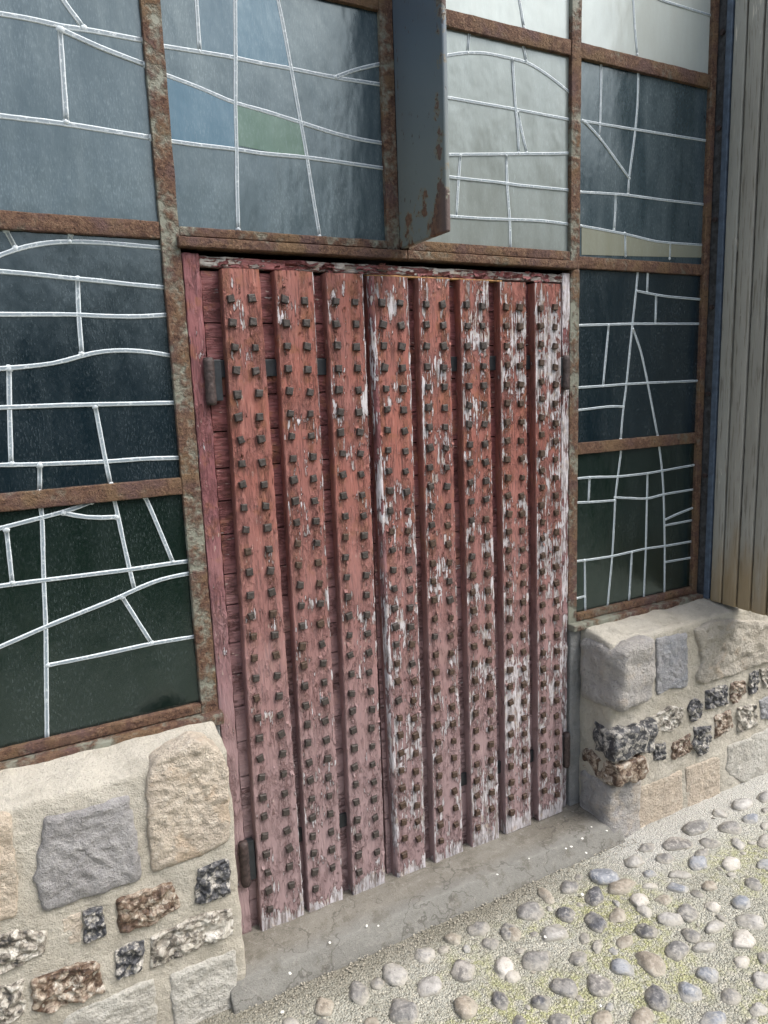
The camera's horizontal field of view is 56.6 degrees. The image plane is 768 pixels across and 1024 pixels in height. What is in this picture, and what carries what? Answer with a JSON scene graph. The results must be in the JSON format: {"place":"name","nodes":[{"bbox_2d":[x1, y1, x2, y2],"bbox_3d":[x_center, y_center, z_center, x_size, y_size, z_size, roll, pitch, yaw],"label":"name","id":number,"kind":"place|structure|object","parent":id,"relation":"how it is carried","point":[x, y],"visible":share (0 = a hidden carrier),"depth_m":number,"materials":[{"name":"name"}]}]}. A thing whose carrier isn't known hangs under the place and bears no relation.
{"place":"outdoors","nodes":[
{"label":"outdoors","id":0,"kind":"place"},
{"bbox_2d":[196,772,767,1023],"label":"pavement","id":1,"kind":"structure","parent":0,"point":[666,922],"depth_m":1.96,"materials":[{"name":"grey stone"}]},
{"bbox_2d":[0,721,245,1023],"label":"stone wall","id":2,"kind":"structure","parent":1,"relation":"on","point":[119,901],"depth_m":1.65,"materials":[{"name":"stone"}]},
{"bbox_2d":[0,0,223,770],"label":"leaded window","id":3,"kind":"structure","parent":2,"relation":"on","point":[106,638],"depth_m":1.63,"materials":[{"name":"glass"}]},
{"bbox_2d":[181,9,561,284],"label":"backing wall","id":4,"kind":"structure","parent":1,"relation":"on","point":[277,257],"depth_m":1.99,"materials":[{"name":"brown metal"}]},
{"bbox_2d":[230,803,624,1013],"bbox_3d":[0.157,1.193,2.236,1.364,0.174,0.288,-7,11,-27],"label":"doorstep","id":5,"kind":"object","parent":1,"relation":"on","point":[393,907],"visible":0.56,"depth_m":2.10,"materials":[{"name":"concrete"}]},
{"bbox_2d":[181,252,569,934],"bbox_3d":[0.075,0.216,2.112,1.193,1.816,0.063,-7,11,-27],"label":"doorway","id":6,"kind":"structure","parent":5,"relation":"on","point":[193,264],"depth_m":1.84,"materials":[{"name":"red paint"}]},
{"bbox_2d":[160,0,406,261],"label":"leaded window","id":7,"kind":"structure","parent":6,"relation":"on","point":[283,124],"depth_m":1.75,"materials":[{"name":"glass"}]},
{"bbox_2d":[392,0,449,248],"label":"steel plate","id":8,"kind":"object","parent":7,"relation":"attached to","point":[420,62],"visible":1,"depth_m":1.77,"materials":[{"name":"blue paint"}]},
{"bbox_2d":[200,268,384,931],"bbox_3d":[-0.228,0.276,1.940,0.445,1.787,0.071,-7,11,-27],"label":"door leaf","id":9,"kind":"object","parent":6,"relation":"attached to","point":[284,368],"visible":0.98,"depth_m":1.91,"materials":[{"name":"red paint"}]},
{"bbox_2d":[363,275,569,877],"bbox_3d":[0.295,0.209,2.209,0.715,1.788,0.071,-7,11,-27],"label":"door leaf","id":10,"kind":"object","parent":6,"relation":"attached to","point":[468,380],"visible":0.98,"depth_m":2.16,"materials":[{"name":"red paint"}]},
{"bbox_2d":[400,0,577,270],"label":"leaded window","id":11,"kind":"structure","parent":6,"relation":"on","point":[507,74],"depth_m":2.05,"materials":[{"name":"glass"}]},
{"bbox_2d":[240,838,641,1023],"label":"grit","id":12,"kind":"object","parent":1,"relation":"on","point":[350,964],"visible":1,"depth_m":2.02,"materials":[{"name":"grey gravel"}]},
{"bbox_2d":[566,598,767,837],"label":"stone wall","id":13,"kind":"structure","parent":1,"relation":"on","point":[667,713],"depth_m":2.49,"materials":[{"name":"beige stone"}]},
{"bbox_2d":[562,0,719,631],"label":"leaded window","id":14,"kind":"structure","parent":13,"relation":"on","point":[642,76],"depth_m":2.37,"materials":[{"name":"glass"}]},
{"bbox_2d":[697,0,735,598],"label":"steel edge","id":15,"kind":"object","parent":13,"relation":"on","point":[719,196],"visible":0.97,"depth_m":2.49,"materials":[{"name":"metal"}]},
{"bbox_2d":[710,0,767,615],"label":"timber cladding","id":16,"kind":"structure","parent":13,"relation":"on","point":[739,575],"depth_m":2.41,"materials":[{"name":"grey wood"}]}
]}

